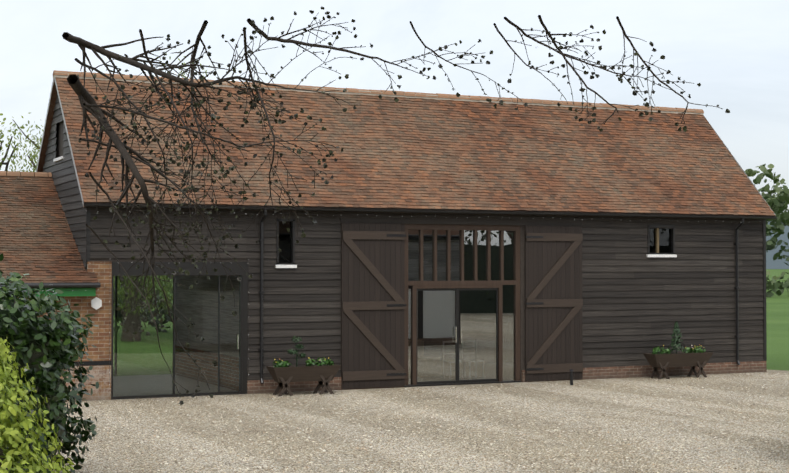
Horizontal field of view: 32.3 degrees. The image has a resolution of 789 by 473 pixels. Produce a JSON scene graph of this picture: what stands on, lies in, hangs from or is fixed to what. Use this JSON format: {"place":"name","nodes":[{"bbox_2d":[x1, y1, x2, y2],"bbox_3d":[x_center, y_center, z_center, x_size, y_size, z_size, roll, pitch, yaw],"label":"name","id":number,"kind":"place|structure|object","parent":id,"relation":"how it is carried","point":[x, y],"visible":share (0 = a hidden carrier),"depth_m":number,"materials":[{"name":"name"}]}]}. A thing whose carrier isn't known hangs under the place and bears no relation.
{"place":"outdoors","nodes":[
{"label":"outdoors","id":0,"kind":"place"},
{"bbox_2d":[55,121,63,157],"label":"window","id":1,"kind":"structure","parent":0,"point":[59,150],"depth_m":29.94,"materials":[{"name":"black glass"}]},
{"bbox_2d":[17,262,111,401],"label":"brick wall","id":2,"kind":"structure","parent":0,"point":[98,356],"depth_m":27.11,"materials":[{"name":"brown brick"}]},
{"bbox_2d":[1,184,79,288],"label":"annex roof deck","id":3,"kind":"structure","parent":2,"relation":"on","point":[40,244],"depth_m":27.82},
{"bbox_2d":[0,175,97,282],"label":"annex roof tiles","id":4,"kind":"object","parent":3,"relation":"on","point":[28,259],"visible":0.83,"depth_m":27.91,"materials":[{"name":"brown tile"}]},
{"bbox_2d":[0,171,51,176],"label":"ridge tiles","id":5,"kind":"object","parent":4,"relation":"on","point":[16,173],"visible":0.94,"depth_m":30.05,"materials":[{"name":"brown tile"}]},
{"bbox_2d":[21,288,95,296],"bbox_3d":[-13.182,0.994,23.428,16.100,0.220,0.030,1,-1,-25],"label":"fascia board","id":6,"kind":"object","parent":3,"relation":"attached to","point":[82,292],"depth_m":26.65,"materials":[{"name":"green wood"}]},
{"bbox_2d":[0,282,100,287],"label":"gutter","id":7,"kind":"object","parent":6,"relation":"attached to","point":[71,285],"visible":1,"depth_m":26.44,"materials":[{"name":"metal"}]},
{"bbox_2d":[91,297,101,309],"bbox_3d":[-5.928,1.330,27.076,0.199,0.250,0.065,1,-1,-25],"label":"alarm box","id":8,"kind":"object","parent":2,"relation":"attached to","point":[96,303],"visible":1,"depth_m":27.05,"materials":[{"name":"white paint"}]},
{"bbox_2d":[43,86,86,270],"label":"barn gable boards","id":9,"kind":"object","parent":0,"point":[64,177],"visible":0.29,"depth_m":28.82,"materials":[{"name":"black wood"}]},
{"bbox_2d":[53,156,63,161],"bbox_3d":[-7.238,-1.678,29.571,0.160,0.060,0.880,1,-1,-25],"label":"window sill","id":10,"kind":"structure","parent":9,"relation":"attached to","point":[58,159],"depth_m":29.49,"materials":[{"name":"white wood"}]},
{"bbox_2d":[113,374,235,395],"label":"barn floor","id":11,"kind":"structure","parent":0,"point":[158,379],"depth_m":30.05,"materials":[{"name":"grey concrete"}]},
{"bbox_2d":[111,262,242,399],"bbox_3d":[-5.545,1.948,30.254,2.850,2.759,5.410,1,-1,-25],"label":"glazed door frame","id":12,"kind":"object","parent":11,"relation":"on","point":[235,268],"visible":0.58,"depth_m":27.94,"materials":[{"name":"black metal"}]},
{"bbox_2d":[113,275,239,396],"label":"glass pane","id":13,"kind":"structure","parent":12,"relation":"in","point":[137,324],"depth_m":28.25,"materials":[{"name":"clear glass"}]},
{"bbox_2d":[237,334,238,348],"bbox_3d":[-3.257,2.187,28.335,0.020,0.300,0.040,1,-1,-25],"label":"door handle","id":14,"kind":"object","parent":12,"relation":"attached to","point":[237,341],"visible":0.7,"depth_m":28.32,"materials":[{"name":"silver metal"}]},
{"bbox_2d":[175,345,238,390],"bbox_3d":[-4.283,2.948,30.865,0.031,0.715,5.140,1,-1,-25],"label":"brick link partition","id":15,"kind":"object","parent":11,"relation":"on","point":[185,365],"depth_m":30.68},
{"bbox_2d":[175,275,238,356],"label":"partition boards","id":16,"kind":"object","parent":15,"relation":"on","point":[180,292],"depth_m":30.76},
{"bbox_2d":[341,223,404,388],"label":"barn door boards","id":17,"kind":"object","parent":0,"point":[386,328],"visible":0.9,"depth_m":29.64,"materials":[{"name":"brown wood"}]},
{"bbox_2d":[342,231,404,380],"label":"barn door braces","id":18,"kind":"object","parent":17,"relation":"attached to","point":[348,307],"visible":0.96,"depth_m":29.60,"materials":[{"name":"brown wood"}]},
{"bbox_2d":[387,234,405,375],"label":"door hinges","id":19,"kind":"object","parent":18,"relation":"attached to","point":[394,305],"visible":1,"depth_m":29.82,"materials":[{"name":"black metal"}]},
{"bbox_2d":[4,210,769,383],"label":"trim","id":20,"kind":"structure","parent":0,"point":[233,262],"depth_m":28.26,"materials":[{"name":"black wood"}]},
{"bbox_2d":[53,211,767,384],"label":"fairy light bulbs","id":21,"kind":"object","parent":20,"relation":"attached to","point":[333,215],"visible":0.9,"depth_m":28.72,"materials":[{"name":"glass"}]},
{"bbox_2d":[0,0,788,213],"label":"sky","id":22,"kind":"structure","parent":0,"point":[737,51],"materials":[{"name":"white"}]},
{"bbox_2d":[62,7,729,404],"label":"overhanging branches","id":23,"kind":"object","parent":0,"point":[88,100],"visible":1,"depth_m":7.21,"materials":[{"name":"brown plant"}]},
{"bbox_2d":[37,79,775,219],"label":"barn roof deck","id":24,"kind":"structure","parent":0,"point":[52,104],"depth_m":30.80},
{"bbox_2d":[55,77,774,215],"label":"barn roof tiles","id":25,"kind":"object","parent":24,"relation":"on","point":[384,142],"visible":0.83,"depth_m":31.62,"materials":[{"name":"brown tile"}]},
{"bbox_2d":[53,70,703,114],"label":"barn ridge tiles","id":26,"kind":"object","parent":25,"relation":"on","point":[139,77],"visible":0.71,"depth_m":33.13,"materials":[{"name":"brown tile"}]},
{"bbox_2d":[83,195,774,225],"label":"barn soffit","id":27,"kind":"structure","parent":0,"point":[431,218],"depth_m":30.50,"materials":[{"name":"black wood"}]},
{"bbox_2d":[113,269,788,375],"bbox_3d":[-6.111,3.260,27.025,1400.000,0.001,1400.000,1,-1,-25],"label":"ground","id":28,"kind":"structure","parent":0,"point":[777,319],"depth_m":47.36,"materials":[{"name":"green plant"}]},
{"bbox_2d":[0,132,16,170],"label":"tree","id":29,"kind":"object","parent":28,"relation":"on","point":[5,163],"visible":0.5,"depth_m":57.15,"materials":[{"name":"grey plant"}]},
{"bbox_2d":[0,113,28,169],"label":"tree foliage","id":30,"kind":"object","parent":29,"relation":"attached to","point":[2,136],"visible":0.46,"depth_m":59.28,"materials":[{"name":"green plant"}]},
{"bbox_2d":[0,47,212,341],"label":"willow tree","id":31,"kind":"object","parent":28,"relation":"on","point":[34,170],"depth_m":47.61,"materials":[{"name":"green plant"}]},
{"bbox_2d":[113,281,172,333],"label":"tree foliage","id":32,"kind":"object","parent":28,"relation":"on","point":[157,320],"depth_m":54.11,"materials":[{"name":"green plant"}]},
{"bbox_2d":[52,370,788,472],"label":"gravel yard","id":33,"kind":"structure","parent":28,"relation":"on","point":[370,413],"depth_m":22.40,"materials":[{"name":"beige gravel"}]},
{"bbox_2d":[0,338,74,472],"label":"bush","id":34,"kind":"object","parent":33,"relation":"on","point":[11,437],"depth_m":13.04,"materials":[{"name":"green plant"}]},
{"bbox_2d":[0,253,98,472],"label":"laurel hedge","id":35,"kind":"object","parent":33,"relation":"on","point":[65,355],"depth_m":15.22,"materials":[{"name":"green plant"}]},
{"bbox_2d":[266,357,340,395],"bbox_3d":[-1.855,2.912,28.232,1.518,0.794,0.714,1,-1,-25],"label":"planter","id":36,"kind":"object","parent":33,"relation":"on","point":[286,376],"depth_m":28.20,"materials":[{"name":"brown wood"}]},
{"bbox_2d":[287,336,305,366],"bbox_3d":[-2.018,2.396,28.270,0.416,0.660,0.264,1,-2,-39],"label":"potted plant","id":37,"kind":"object","parent":36,"relation":"in","point":[294,352],"visible":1,"depth_m":28.27,"materials":[{"name":"green plant"}]},
{"bbox_2d":[90,213,762,381],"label":"barn wall","id":38,"kind":"structure","parent":33,"relation":"on","point":[522,297],"depth_m":31.30,"materials":[{"name":"black wood"}]},
{"bbox_2d":[276,219,294,264],"bbox_3d":[-2.320,0.113,28.889,0.410,0.970,0.095,1,-1,-25],"label":"window frame","id":39,"kind":"object","parent":38,"relation":"attached to","point":[293,244],"visible":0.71,"depth_m":28.89,"materials":[{"name":"black wood"}]},
{"bbox_2d":[279,221,291,262],"bbox_3d":[-2.336,0.119,28.923,0.320,0.890,0.001,1,-1,-25],"label":"window glass","id":40,"kind":"object","parent":39,"relation":"in","point":[285,244],"visible":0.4,"depth_m":28.93,"materials":[{"name":"glass"}]},
{"bbox_2d":[36,78,775,216],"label":"barge boards","id":41,"kind":"object","parent":38,"relation":"attached to","point":[78,179],"visible":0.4,"depth_m":29.60,"materials":[{"name":"black wood"}]},
{"bbox_2d":[86,208,766,393],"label":"corner boards","id":42,"kind":"object","parent":38,"relation":"attached to","point":[244,324],"visible":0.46,"depth_m":28.42,"materials":[{"name":"black wood"}]},
{"bbox_2d":[90,213,763,380],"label":"barn boards","id":43,"kind":"object","parent":38,"relation":"attached to","point":[302,300],"visible":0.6,"depth_m":32.26,"materials":[{"name":"black wood"}]},
{"bbox_2d":[275,265,296,267],"bbox_3d":[-2.300,0.632,28.835,0.470,0.069,0.070,1,-1,-25],"label":"window sill","id":44,"kind":"structure","parent":43,"relation":"attached to","point":[285,266],"depth_m":28.80,"materials":[{"name":"white paint"}]},
{"bbox_2d":[84,204,776,383],"bbox_3d":[1.686,1.284,30.532,17.300,3.690,0.330,1,-1,-25],"label":"gutter and downpipes","id":45,"kind":"object","parent":38,"relation":"attached to","point":[261,292],"visible":0.96,"depth_m":29.87,"materials":[{"name":"black plastic"}]},
{"bbox_2d":[247,361,766,393],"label":"brick plinth","id":46,"kind":"structure","parent":38,"relation":"attached to","point":[257,386],"depth_m":32.34,"materials":[{"name":"brown brick"}]},
{"bbox_2d":[647,225,674,253],"bbox_3d":[6.447,0.080,33.017,0.790,0.710,0.095,1,-1,-25],"label":"window frame","id":47,"kind":"object","parent":38,"relation":"attached to","point":[672,239],"visible":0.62,"depth_m":33.07,"materials":[{"name":"black wood"}]},
{"bbox_2d":[656,228,658,252],"bbox_3d":[6.365,0.084,32.975,0.060,0.630,0.060,1,-1,-25],"label":"bar window","id":48,"kind":"structure","parent":47,"relation":"attached to","point":[657,240],"depth_m":32.95,"materials":[{"name":"beige wood"}]},
{"bbox_2d":[650,228,670,252],"bbox_3d":[6.431,0.085,33.051,0.700,0.630,0.001,1,-1,-25],"label":"window glass","id":49,"kind":"object","parent":47,"relation":"in","point":[664,240],"visible":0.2,"depth_m":33.08,"materials":[{"name":"clear glass"}]},
{"bbox_2d":[646,254,676,256],"bbox_3d":[6.467,0.469,32.966,0.850,0.069,0.070,1,-1,-25],"label":"window sill","id":50,"kind":"structure","parent":38,"relation":"attached to","point":[661,255],"depth_m":32.92,"materials":[{"name":"white paint"}]},
{"bbox_2d":[405,224,519,384],"bbox_3d":[1.521,1.537,30.736,2.980,3.600,0.130,1,-1,-25],"label":"timber door frame","id":51,"kind":"object","parent":33,"relation":"on","point":[462,283],"visible":0.77,"depth_m":30.75,"materials":[{"name":"brown wood"}]},
{"bbox_2d":[417,288,497,384],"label":"glass door frames","id":52,"kind":"structure","parent":51,"relation":"attached to","point":[457,380],"depth_m":30.66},
{"bbox_2d":[455,327,461,342],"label":"door handles","id":53,"kind":"object","parent":52,"relation":"attached to","point":[456,334],"visible":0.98,"depth_m":30.58,"materials":[{"name":"silver metal"}]},
{"bbox_2d":[408,230,514,384],"bbox_3d":[1.521,1.577,30.736,2.740,3.440,0.010,1,-1,-25],"label":"window glass","id":54,"kind":"object","parent":51,"relation":"in","point":[436,336],"visible":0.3,"depth_m":30.72,"materials":[{"name":"clear glass"}]},
{"bbox_2d":[525,226,582,380],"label":"barn door boards","id":55,"kind":"object","parent":51,"relation":"attached to","point":[542,258],"visible":0.7,"depth_m":31.59,"materials":[{"name":"brown wood"}]},
{"bbox_2d":[526,233,582,373],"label":"barn door braces","id":56,"kind":"object","parent":55,"relation":"attached to","point":[577,304],"visible":0.88,"depth_m":31.58,"materials":[{"name":"brown wood"}]},
{"bbox_2d":[526,236,543,370],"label":"door hinges","id":57,"kind":"object","parent":56,"relation":"attached to","point":[530,303],"visible":0.94,"depth_m":31.32,"materials":[{"name":"black metal"}]},
{"bbox_2d":[404,381,520,386],"bbox_3d":[1.515,3.317,30.713,2.980,0.040,0.220,1,-1,-25],"label":"door threshold","id":58,"kind":"object","parent":33,"relation":"on","point":[461,383],"visible":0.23,"depth_m":30.58,"materials":[{"name":"brown wood"}]},
{"bbox_2d":[570,369,572,384],"bbox_3d":[3.966,3.153,30.510,0.086,0.360,0.090,1,-1,-25],"label":"door stop","id":59,"kind":"object","parent":33,"relation":"on","point":[571,376],"visible":0.96,"depth_m":30.48,"materials":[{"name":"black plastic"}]},
{"bbox_2d":[643,345,713,378],"bbox_3d":[6.818,2.989,32.391,1.700,0.816,0.713,1,-1,-25],"label":"planter","id":60,"kind":"object","parent":33,"relation":"on","point":[663,361],"depth_m":32.33,"materials":[{"name":"brown wood"}]},
{"bbox_2d":[744,164,788,251],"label":"tree foliage","id":61,"kind":"object","parent":28,"relation":"on","point":[778,204],"depth_m":120.73,"materials":[{"name":"green plant"}]},
{"bbox_2d":[766,211,783,238],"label":"tree foliage","id":62,"kind":"object","parent":28,"relation":"on","point":[768,226],"depth_m":141.22,"materials":[{"name":"green plant"}]},
{"bbox_2d":[766,271,788,296],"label":"hedge foliage","id":63,"kind":"object","parent":28,"relation":"on","point":[779,285],"visible":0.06,"depth_m":114.71,"materials":[{"name":"green plant"}]},
{"bbox_2d":[766,192,788,265],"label":"tree foliage","id":64,"kind":"object","parent":28,"relation":"on","point":[780,228],"visible":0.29,"depth_m":150.40,"materials":[{"name":"green plant"}]},
{"bbox_2d":[766,221,788,268],"bbox_3d":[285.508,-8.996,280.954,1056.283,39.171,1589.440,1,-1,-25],"label":"distant hills","id":65,"kind":"structure","parent":0,"point":[777,263],"depth_m":889.43,"materials":[{"name":"grey"}]},
{"label":"planter soil","id":66,"kind":"structure","parent":0,"visible":0},
{"bbox_2d":[669,321,685,353],"bbox_3d":[6.736,2.409,32.467,0.431,0.810,0.432,1,-1,-25],"label":"potted shrub","id":67,"kind":"object","parent":66,"relation":"on","point":[676,330],"visible":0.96,"depth_m":32.43,"materials":[{"name":"green plant"}]}
]}

